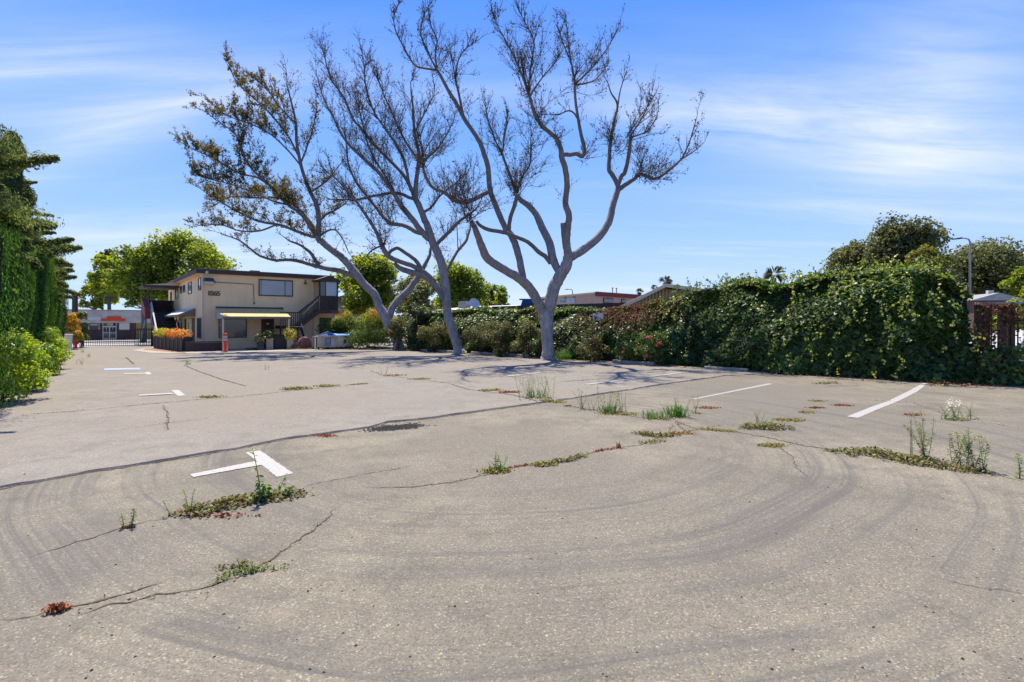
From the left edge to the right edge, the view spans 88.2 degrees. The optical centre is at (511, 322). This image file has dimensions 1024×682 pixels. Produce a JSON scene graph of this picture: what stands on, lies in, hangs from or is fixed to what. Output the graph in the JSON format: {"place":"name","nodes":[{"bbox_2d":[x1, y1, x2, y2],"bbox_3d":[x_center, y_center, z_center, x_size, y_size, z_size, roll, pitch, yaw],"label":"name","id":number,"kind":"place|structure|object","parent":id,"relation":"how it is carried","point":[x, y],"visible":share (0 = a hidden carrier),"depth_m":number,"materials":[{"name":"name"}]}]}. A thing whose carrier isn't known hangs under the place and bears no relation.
{"place":"outdoors","nodes":[
{"label":"outdoors","id":0,"kind":"place"},
{"bbox_2d":[72,337,407,346],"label":"street","id":1,"kind":"structure","parent":0,"point":[114,343],"depth_m":49.84,"materials":[{"name":"asphalt"}]},
{"bbox_2d":[79,336,405,342],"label":"sidewalk","id":2,"kind":"structure","parent":0,"point":[129,340],"depth_m":65.08,"materials":[{"name":"concrete"}]},
{"bbox_2d":[134,347,352,352],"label":"walkway","id":3,"kind":"structure","parent":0,"point":[245,350],"depth_m":31.14,"materials":[{"name":"concrete"}]},
{"bbox_2d":[144,348,184,352],"bbox_3d":[-20.563,1.661,31.018,7.824,0.001,1.145,0,0,44],"label":"mulch bed","id":4,"kind":"object","parent":3,"relation":"on","point":[157,349],"visible":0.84,"depth_m":31.05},
{"bbox_2d":[167,328,180,349],"bbox_3d":[-20.142,1.020,31.642,0.902,1.360,0.982,0,0,-33],"label":"planter box","id":5,"kind":"object","parent":4,"relation":"on","point":[169,341],"visible":0.38,"depth_m":31.52,"materials":[{"name":"brown wood"}]},
{"bbox_2d":[171,328,188,350],"bbox_3d":[-19.544,1.016,31.047,1.034,1.368,0.976,0,0,44],"label":"planter box","id":6,"kind":"object","parent":4,"relation":"on","point":[174,342],"visible":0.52,"depth_m":30.86,"materials":[{"name":"brown wood"}]},
{"bbox_2d":[176,329,193,351],"bbox_3d":[-18.928,1.031,30.446,1.117,1.338,0.979,0,0,44],"label":"planter box","id":7,"kind":"object","parent":4,"relation":"on","point":[181,340],"visible":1,"depth_m":30.21,"materials":[{"name":"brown wood"}]},
{"bbox_2d":[184,341,221,351],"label":"planter wall","id":8,"kind":"structure","parent":3,"relation":"on","point":[202,346],"depth_m":30.54,"materials":[{"name":"wood"}]},
{"bbox_2d":[222,333,227,351],"bbox_3d":[-16.358,1.160,30.121,0.340,1.080,0.340,0,0,0],"label":"delineator","id":9,"kind":"object","parent":3,"relation":"on","point":[225,345],"visible":0.96,"depth_m":30.03,"materials":[{"name":"orange plastic"}]},
{"bbox_2d":[254,331,267,349],"bbox_3d":[-15.123,1.119,31.786,0.763,1.162,0.923,0,0,-29],"label":"plant pot","id":10,"kind":"object","parent":3,"relation":"on","point":[260,345],"visible":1,"depth_m":31.64,"materials":[{"name":"grey ceramic"}]},
{"bbox_2d":[262,328,276,349],"bbox_3d":[-14.816,1.016,32.307,0.886,1.368,1.070,0,0,-29],"label":"plant pot","id":11,"kind":"object","parent":3,"relation":"on","point":[269,343],"visible":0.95,"depth_m":32.14,"materials":[{"name":"beige concrete"}]},
{"bbox_2d":[273,334,287,348],"bbox_3d":[-14.442,1.225,32.870,0.800,0.950,0.700,0,0,-29],"label":"dark bin","id":12,"kind":"object","parent":3,"relation":"on","point":[279,341],"visible":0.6,"depth_m":32.60,"materials":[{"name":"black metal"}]},
{"bbox_2d":[283,327,296,347],"bbox_3d":[-13.797,0.990,32.701,0.908,1.420,0.892,0,0,8],"label":"plant pot","id":13,"kind":"object","parent":3,"relation":"on","point":[290,341],"visible":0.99,"depth_m":32.59,"materials":[{"name":"beige concrete"}]},
{"bbox_2d":[286,336,316,348],"bbox_3d":[-13.068,1.288,32.875,1.520,0.825,1.093,0,0,0],"label":"rock","id":14,"kind":"object","parent":3,"relation":"on","point":[305,342],"visible":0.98,"depth_m":32.55,"materials":[{"name":"brown stone"}]},
{"bbox_2d":[314,331,349,348],"bbox_3d":[-11.300,1.125,33.193,2.110,1.150,1.170,0,0,-21],"label":"dumpster","id":15,"kind":"object","parent":3,"relation":"on","point":[325,339],"visible":0.87,"depth_m":32.67,"materials":[{"name":"white metal"}]},
{"bbox_2d":[432,301,520,316],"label":"flat roof building","id":16,"kind":"structure","parent":0,"point":[464,304],"depth_m":43.59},
{"bbox_2d":[0,342,1023,681],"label":"parking lot","id":17,"kind":"structure","parent":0,"point":[640,512],"depth_m":3.92,"materials":[{"name":"asphalt"}]},
{"bbox_2d":[0,187,58,373],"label":"cypress","id":18,"kind":"object","parent":17,"relation":"on","point":[33,262],"visible":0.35,"depth_m":13.91,"materials":[{"name":"plant"}]},
{"bbox_2d":[4,339,54,390],"bbox_3d":[-11.967,1.066,12.882,1.254,1.346,1.056,0,0,-38],"label":"green bush","id":19,"kind":"object","parent":17,"relation":"on","point":[47,362],"visible":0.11,"depth_m":12.86,"materials":[{"name":"green plant"}]},
{"bbox_2d":[29,339,66,375],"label":"green bush","id":20,"kind":"object","parent":17,"relation":"on","point":[51,350],"visible":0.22,"depth_m":16.61,"materials":[{"name":"green plant"}]},
{"bbox_2d":[35,231,72,339],"bbox_3d":[-19.386,-1.171,20.741,3.582,5.842,3.194,0,0,-39],"label":"cypress","id":21,"kind":"object","parent":17,"relation":"on","point":[59,261],"visible":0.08,"depth_m":20.89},
{"bbox_2d":[41,601,72,614],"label":"weed","id":22,"kind":"object","parent":17,"relation":"on","point":[53,608],"visible":1,"depth_m":3.09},
{"bbox_2d":[64,312,84,348],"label":"golden shrub","id":23,"kind":"object","parent":17,"relation":"on","point":[72,325],"visible":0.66,"depth_m":32.63,"materials":[{"name":"orange plant"}]},
{"bbox_2d":[66,311,90,346],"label":"golden shrub","id":24,"kind":"object","parent":17,"relation":"on","point":[81,315],"visible":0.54,"depth_m":35.11,"materials":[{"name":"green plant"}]},
{"bbox_2d":[119,507,136,528],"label":"weed","id":25,"kind":"object","parent":17,"relation":"on","point":[131,522],"visible":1,"depth_m":4.37,"materials":[{"name":"green plant"}]},
{"bbox_2d":[163,487,195,515],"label":"weed","id":26,"kind":"object","parent":17,"relation":"on","point":[185,502],"visible":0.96,"depth_m":4.68,"materials":[{"name":"green plant"}]},
{"bbox_2d":[162,448,314,518],"bbox_3d":[-2.485,1.452,4.941,1.080,0.541,0.799,0,0,0],"label":"weed","id":27,"kind":"object","parent":17,"relation":"on","point":[263,494],"visible":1,"depth_m":4.95,"materials":[{"name":"green"}]},
{"bbox_2d":[212,558,290,582],"bbox_3d":[-1.784,1.661,3.628,0.488,0.092,0.283,0,0,-27],"label":"weed","id":28,"kind":"object","parent":17,"relation":"on","point":[243,563],"visible":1,"depth_m":3.60,"materials":[{"name":"green plant"}]},
{"bbox_2d":[315,308,364,335],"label":"shrub","id":29,"kind":"object","parent":17,"relation":"on","point":[338,324],"visible":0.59,"depth_m":34.74,"materials":[{"name":"green plant"}]},
{"bbox_2d":[344,307,396,347],"bbox_3d":[-9.009,0.372,33.816,3.443,2.749,3.210,0,0,-33],"label":"shrub","id":30,"kind":"object","parent":17,"relation":"on","point":[364,338],"visible":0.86,"depth_m":33.38,"materials":[{"name":"green plant"}]},
{"bbox_2d":[0,340,780,487],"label":"asphalt overlay","id":31,"kind":"object","parent":17,"relation":"on","point":[105,388],"visible":0.95,"depth_m":12.08,"materials":[{"name":"asphalt"}]},
{"bbox_2d":[0,327,54,402],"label":"green bush","id":32,"kind":"object","parent":31,"relation":"on","point":[26,354],"visible":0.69,"depth_m":11.22,"materials":[{"name":"green plant"}]},
{"bbox_2d":[0,122,64,408],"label":"cypress","id":33,"kind":"object","parent":31,"relation":"on","point":[9,162],"visible":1,"depth_m":10.23,"materials":[{"name":"plant"}]},
{"bbox_2d":[0,128,83,343],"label":"cypress","id":34,"kind":"object","parent":31,"relation":"on","point":[44,287],"visible":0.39,"depth_m":18.61,"materials":[{"name":"plant"}]},
{"bbox_2d":[29,325,74,365],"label":"green bush","id":35,"kind":"object","parent":31,"relation":"on","point":[48,333],"visible":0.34,"depth_m":18.74,"materials":[{"name":"green plant"}]},
{"bbox_2d":[48,264,73,330],"bbox_3d":[-22.308,-0.889,24.157,3.214,5.279,2.996,0,0,39],"label":"cypress","id":36,"kind":"object","parent":31,"relation":"on","point":[60,294],"visible":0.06,"depth_m":24.72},
{"bbox_2d":[53,269,80,336],"bbox_3d":[-25.383,-0.789,28.413,3.677,5.078,3.066,0,0,-31],"label":"cypress","id":37,"kind":"object","parent":31,"relation":"on","point":[66,297],"visible":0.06,"depth_m":28.71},
{"bbox_2d":[82,329,152,346],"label":"drive gate","id":38,"kind":"structure","parent":31,"relation":"on","point":[123,338],"depth_m":36.62,"materials":[{"name":"black metal"}]},
{"bbox_2d":[279,383,368,389],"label":"weed","id":39,"kind":"object","parent":31,"relation":"on","point":[299,387],"visible":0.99,"depth_m":13.35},
{"bbox_2d":[304,21,486,353],"bbox_3d":[-6.996,-8.401,28.828,11.620,20.745,8.367,0,0,0],"label":"bare tree","id":40,"kind":"object","parent":31,"relation":"on","point":[427,234],"visible":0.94,"depth_m":28.35,"materials":[{"name":"grey plant"}]},
{"bbox_2d":[492,340,508,356],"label":"rose bush","id":41,"kind":"object","parent":31,"relation":"on","point":[501,347],"visible":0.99,"depth_m":25.52,"materials":[{"name":"green plant"}]},
{"bbox_2d":[515,373,555,397],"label":"weed","id":42,"kind":"object","parent":31,"relation":"on","point":[529,395],"visible":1,"depth_m":11.82,"materials":[{"name":"green plant"}]},
{"bbox_2d":[554,348,579,360],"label":"weed","id":43,"kind":"object","parent":31,"relation":"on","point":[564,357],"visible":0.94,"depth_m":23.50,"materials":[{"name":"green plant"}]},
{"bbox_2d":[612,360,654,364],"bbox_3d":[4.863,1.609,21.221,0.187,0.128,1.882,0,0,-45],"label":"wheel stop","id":44,"kind":"object","parent":31,"relation":"on","point":[634,362],"visible":0.98,"depth_m":21.11,"materials":[{"name":"concrete"}]},
{"bbox_2d":[704,366,748,371],"bbox_3d":[7.482,1.631,18.459,0.194,0.128,1.500,0,0,-44],"label":"wheel stop","id":45,"kind":"object","parent":31,"relation":"on","point":[727,368],"visible":0.97,"depth_m":18.36,"materials":[{"name":"concrete"}]},
{"bbox_2d":[351,422,435,431],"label":"crumbled asphalt","id":46,"kind":"structure","parent":17,"relation":"on","point":[396,427],"depth_m":8.48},
{"bbox_2d":[383,316,406,349],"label":"shrub","id":47,"kind":"object","parent":17,"relation":"on","point":[398,330],"visible":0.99,"depth_m":31.54,"materials":[{"name":"green plant"}]},
{"bbox_2d":[406,302,434,345],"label":"shrub","id":48,"kind":"object","parent":17,"relation":"on","point":[412,327],"visible":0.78,"depth_m":31.43,"materials":[{"name":"green plant"}]},
{"bbox_2d":[416,320,447,351],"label":"shrub","id":49,"kind":"object","parent":17,"relation":"on","point":[440,330],"visible":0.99,"depth_m":29.55,"materials":[{"name":"green plant"}]},
{"bbox_2d":[461,321,496,354],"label":"shrub","id":50,"kind":"object","parent":17,"relation":"on","point":[485,335],"visible":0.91,"depth_m":27.20,"materials":[{"name":"green plant"}]},
{"bbox_2d":[476,448,515,474],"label":"weed","id":51,"kind":"object","parent":17,"relation":"on","point":[501,469],"visible":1,"depth_m":6.01,"materials":[{"name":"green plant"}]},
{"bbox_2d":[490,320,513,352],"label":"shrub","id":52,"kind":"object","parent":17,"relation":"on","point":[502,333],"visible":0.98,"depth_m":26.09,"materials":[{"name":"green plant"}]},
{"bbox_2d":[14,452,1006,674],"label":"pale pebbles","id":53,"kind":"object","parent":17,"relation":"on","point":[548,607],"visible":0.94,"depth_m":2.91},
{"bbox_2d":[21,431,1021,679],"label":"dark pebbles","id":54,"kind":"object","parent":17,"relation":"on","point":[771,668],"visible":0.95,"depth_m":2.94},
{"bbox_2d":[510,319,541,357],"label":"shrub","id":55,"kind":"object","parent":17,"relation":"on","point":[527,331],"visible":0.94,"depth_m":25.05,"materials":[{"name":"green plant"}]},
{"bbox_2d":[37,357,1022,610],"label":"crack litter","id":56,"kind":"object","parent":17,"relation":"on","point":[431,483],"visible":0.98,"depth_m":6.18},
{"bbox_2d":[508,452,587,467],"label":"weed","id":57,"kind":"object","parent":17,"relation":"on","point":[546,463],"visible":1,"depth_m":6.33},
{"bbox_2d":[574,334,609,360],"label":"rose bush","id":58,"kind":"object","parent":17,"relation":"on","point":[590,343],"visible":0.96,"depth_m":22.54,"materials":[{"name":"green plant"}]},
{"bbox_2d":[594,385,639,414],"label":"weed","id":59,"kind":"object","parent":17,"relation":"on","point":[606,410],"visible":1,"depth_m":9.93,"materials":[{"name":"green plant"}]},
{"bbox_2d":[611,334,640,360],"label":"rose bush","id":60,"kind":"object","parent":17,"relation":"on","point":[627,350],"visible":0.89,"depth_m":21.41,"materials":[{"name":"green plant"}]},
{"bbox_2d":[632,331,670,364],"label":"rose bush","id":61,"kind":"object","parent":17,"relation":"on","point":[655,342],"visible":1,"depth_m":20.53,"materials":[{"name":"green plant"}]},
{"bbox_2d":[631,430,697,443],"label":"weed","id":62,"kind":"object","parent":17,"relation":"on","point":[652,434],"visible":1,"depth_m":7.88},
{"bbox_2d":[640,395,702,420],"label":"weed","id":63,"kind":"object","parent":17,"relation":"on","point":[676,409],"visible":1,"depth_m":9.46,"materials":[{"name":"green plant"}]},
{"bbox_2d":[360,348,994,386],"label":"hedge litter","id":64,"kind":"object","parent":17,"relation":"on","point":[754,371],"visible":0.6,"depth_m":16.77,"materials":[{"name":"brown plant"}]},
{"bbox_2d":[738,409,799,430],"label":"weed","id":65,"kind":"object","parent":17,"relation":"on","point":[770,425],"visible":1,"depth_m":8.42,"materials":[{"name":"green"}]},
{"bbox_2d":[756,442,790,447],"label":"weed","id":66,"kind":"object","parent":17,"relation":"on","point":[769,444],"visible":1,"depth_m":7.24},
{"bbox_2d":[772,417,808,421],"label":"weed","id":67,"kind":"object","parent":17,"relation":"on","point":[788,419],"visible":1,"depth_m":9.11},
{"bbox_2d":[821,411,996,475],"bbox_3d":[4.864,1.416,6.564,0.736,0.606,1.744,0,0,-44],"label":"weed","id":68,"kind":"object","parent":17,"relation":"on","point":[911,458],"visible":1,"depth_m":6.48,"materials":[{"name":"green"}]},
{"bbox_2d":[936,399,977,420],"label":"weed","id":69,"kind":"object","parent":17,"relation":"on","point":[953,414],"visible":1,"depth_m":9.30,"materials":[{"name":"green plant"}]},
{"bbox_2d":[947,428,989,471],"bbox_3d":[5.292,1.456,6.157,0.267,0.500,0.420,0,0,-11],"label":"weed","id":70,"kind":"object","parent":17,"relation":"on","point":[969,450],"visible":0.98,"depth_m":6.11,"materials":[{"name":"green plant"}]},
{"bbox_2d":[930,381,1023,385],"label":"fallen leaves","id":71,"kind":"object","parent":17,"relation":"on","point":[965,384],"visible":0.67,"depth_m":14.14,"materials":[{"name":"brown plant"}]},
{"bbox_2d":[0,0,1023,322],"label":"sky","id":72,"kind":"structure","parent":0,"point":[822,118],"materials":[{"name":"blue"}]},
{"bbox_2d":[492,303,624,315],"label":"building","id":73,"kind":"structure","parent":0,"point":[602,305],"depth_m":32.16,"materials":[{"name":"grey glass"}]},
{"bbox_2d":[970,329,1023,369],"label":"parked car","id":74,"kind":"object","parent":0,"point":[1021,332],"visible":0.04,"depth_m":16.67,"materials":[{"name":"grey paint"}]},
{"bbox_3d":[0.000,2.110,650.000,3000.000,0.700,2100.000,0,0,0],"label":"ground","id":75,"kind":"structure","parent":0,"visible":0},
{"bbox_2d":[72,295,77,342],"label":"utility pole","id":76,"kind":"object","parent":75,"relation":"on","point":[74,304],"visible":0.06,"depth_m":57.83,"materials":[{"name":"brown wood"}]},
{"bbox_2d":[78,278,119,309],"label":"green tree","id":77,"kind":"object","parent":75,"relation":"on","point":[96,302],"visible":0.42,"depth_m":104.82,"materials":[{"name":"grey plant"}]},
{"bbox_2d":[64,309,150,339],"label":"shop","id":78,"kind":"structure","parent":75,"relation":"on","point":[105,321],"depth_m":68.49,"materials":[{"name":"paint"}]},
{"bbox_2d":[103,323,116,339],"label":"shop door","id":79,"kind":"structure","parent":78,"relation":"in","point":[106,326],"depth_m":68.41,"materials":[{"name":"grey plastic"}]},
{"bbox_2d":[85,251,130,309],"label":"green tree","id":80,"kind":"object","parent":75,"relation":"on","point":[102,260],"visible":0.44,"depth_m":72.72,"materials":[{"name":"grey plant"}]},
{"bbox_2d":[99,244,172,341],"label":"green tree","id":81,"kind":"object","parent":75,"relation":"on","point":[132,259],"visible":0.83,"depth_m":58.38,"materials":[{"name":"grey plant"}]},
{"bbox_2d":[118,280,154,342],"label":"street tree","id":82,"kind":"object","parent":75,"relation":"on","point":[132,302],"visible":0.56,"depth_m":57.37,"materials":[{"name":"green plant"}]},
{"bbox_2d":[128,225,242,299],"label":"green tree","id":83,"kind":"object","parent":75,"relation":"on","point":[175,247],"visible":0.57,"depth_m":60.07,"materials":[{"name":"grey plant"}]},
{"bbox_2d":[139,268,340,350],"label":"apartment building","id":84,"kind":"structure","parent":75,"relation":"on","point":[241,309],"depth_m":34.60,"materials":[{"name":"beige paint"}]},
{"bbox_2d":[187,318,194,341],"bbox_3d":[-21.854,0.660,35.885,0.071,1.880,3.032,0,0,-39],"label":"doorway","id":85,"kind":"structure","parent":84,"relation":"in","point":[190,321],"depth_m":35.41,"materials":[{"name":"paint"}]},
{"bbox_2d":[219,318,246,337],"bbox_3d":[-17.611,0.363,33.308,1.606,1.231,0.047,0,0,-39],"label":"window","id":86,"kind":"structure","parent":84,"relation":"in","point":[233,327],"depth_m":33.37,"materials":[{"name":"grey"}]},
{"bbox_2d":[261,319,273,344],"bbox_3d":[-15.992,0.677,34.578,0.767,1.945,0.112,0,0,-39],"label":"door","id":87,"kind":"structure","parent":84,"relation":"in","point":[265,323],"depth_m":34.53,"materials":[{"name":"brown wood"}]},
{"bbox_2d":[259,279,292,296],"bbox_3d":[-15.605,-2.266,34.935,2.141,1.092,0.047,0,0,-39],"label":"window","id":88,"kind":"structure","parent":84,"relation":"in","point":[267,287],"depth_m":34.91,"materials":[{"name":"grey"}]},
{"bbox_2d":[169,40,435,349],"bbox_3d":[-12.818,-8.089,32.078,15.784,20.464,7.963,0,0,0],"label":"bare tree","id":89,"kind":"object","parent":75,"relation":"on","point":[289,199],"visible":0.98,"depth_m":31.44,"materials":[{"name":"grey plant"}]},
{"bbox_2d":[338,296,373,335],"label":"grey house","id":90,"kind":"structure","parent":75,"relation":"on","point":[340,302],"depth_m":51.59,"materials":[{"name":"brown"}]},
{"bbox_2d":[330,251,399,334],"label":"green tree","id":91,"kind":"object","parent":75,"relation":"on","point":[377,276],"visible":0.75,"depth_m":46.66,"materials":[{"name":"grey plant"}]},
{"bbox_2d":[377,314,414,331],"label":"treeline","id":92,"kind":"object","parent":75,"relation":"on","point":[405,323],"visible":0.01,"depth_m":127.86,"materials":[{"name":"plant"}]},
{"bbox_2d":[386,274,440,319],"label":"pale tree","id":93,"kind":"object","parent":75,"relation":"on","point":[421,292],"visible":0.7,"depth_m":45.12,"materials":[{"name":"green plant"}]},
{"bbox_2d":[433,260,490,308],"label":"green tree","id":94,"kind":"object","parent":75,"relation":"on","point":[466,283],"visible":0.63,"depth_m":54.62,"materials":[{"name":"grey plant"}]},
{"bbox_2d":[479,282,510,305],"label":"green tree","id":95,"kind":"object","parent":75,"relation":"on","point":[498,297],"visible":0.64,"depth_m":57.70,"materials":[{"name":"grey plant"}]},
{"bbox_2d":[401,297,665,361],"bbox_3d":[0.210,0.340,27.322,16.964,2.844,3.377,0,0,43],"label":"ivy hedge","id":96,"kind":"object","parent":75,"relation":"on","point":[572,328],"visible":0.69,"depth_m":25.04,"materials":[{"name":"green plant"}]},
{"bbox_2d":[385,0,708,359],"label":"bare tree","id":97,"kind":"object","parent":75,"relation":"on","point":[545,309],"visible":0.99,"depth_m":23.15,"materials":[{"name":"grey plant"}]},
{"bbox_2d":[541,287,640,304],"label":"peach building","id":98,"kind":"structure","parent":75,"relation":"on","point":[595,297],"depth_m":57.66,"materials":[{"name":"paint"}]},
{"bbox_2d":[621,284,702,312],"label":"gabled house","id":99,"kind":"structure","parent":75,"relation":"on","point":[664,290],"depth_m":26.83,"materials":[{"name":"beige"}]},
{"bbox_2d":[763,266,785,282],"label":"palm tree","id":100,"kind":"object","parent":75,"relation":"on","point":[768,273],"visible":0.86,"depth_m":45.77,"materials":[{"name":"plant"}]},
{"bbox_2d":[631,254,985,384],"bbox_3d":[9.285,-0.136,18.529,3.381,3.837,11.074,0,0,-43],"label":"ivy hedge","id":101,"kind":"object","parent":75,"relation":"on","point":[900,321],"visible":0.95,"depth_m":16.70,"materials":[{"name":"green plant"}]},
{"bbox_2d":[821,239,871,272],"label":"oak tree","id":102,"kind":"object","parent":75,"relation":"on","point":[849,253],"visible":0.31,"depth_m":46.28,"materials":[{"name":"green plant"}]},
{"bbox_2d":[842,210,962,283],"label":"oak tree","id":103,"kind":"object","parent":75,"relation":"on","point":[903,239],"visible":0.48,"depth_m":42.28,"materials":[{"name":"green plant"}]},
{"bbox_2d":[904,243,958,274],"bbox_3d":[31.008,-2.091,39.966,3.146,7.793,4.313,0,0,0],"label":"yellow tree","id":104,"kind":"object","parent":75,"relation":"on","point":[926,253],"visible":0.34,"depth_m":39.02,"materials":[{"name":"green plant"}]},
{"bbox_2d":[967,290,1022,334],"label":"house","id":105,"kind":"structure","parent":75,"relation":"on","point":[990,296],"depth_m":34.07,"materials":[{"name":"grey brick"}]},
{"bbox_2d":[969,302,1023,384],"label":"iron fence","id":106,"kind":"object","parent":75,"relation":"on","point":[1000,363],"visible":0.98,"depth_m":14.33,"materials":[{"name":"brown metal"}]},
{"bbox_2d":[997,265,1023,301],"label":"yellow tree","id":107,"kind":"object","parent":75,"relation":"on","point":[1017,277],"visible":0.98,"depth_m":40.17,"materials":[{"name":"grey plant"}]},
{"label":"side yard","id":108,"kind":"structure","parent":0,"visible":0},
{"bbox_2d":[952,237,970,293],"bbox_3d":[32.404,-2.208,37.999,1.274,7.815,0.227,0,0,3],"label":"street light","id":109,"kind":"object","parent":108,"relation":"on","point":[968,239],"visible":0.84,"depth_m":37.96,"materials":[{"name":"grey"}]},
{"bbox_2d":[947,235,1023,294],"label":"oak tree","id":110,"kind":"object","parent":108,"relation":"on","point":[992,266],"visible":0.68,"depth_m":46.57,"materials":[{"name":"green plant"}]},
{"bbox_2d":[992,297,1023,328],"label":"green bush","id":111,"kind":"object","parent":108,"relation":"on","point":[1021,317],"visible":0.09,"depth_m":21.93,"materials":[{"name":"green plant"}]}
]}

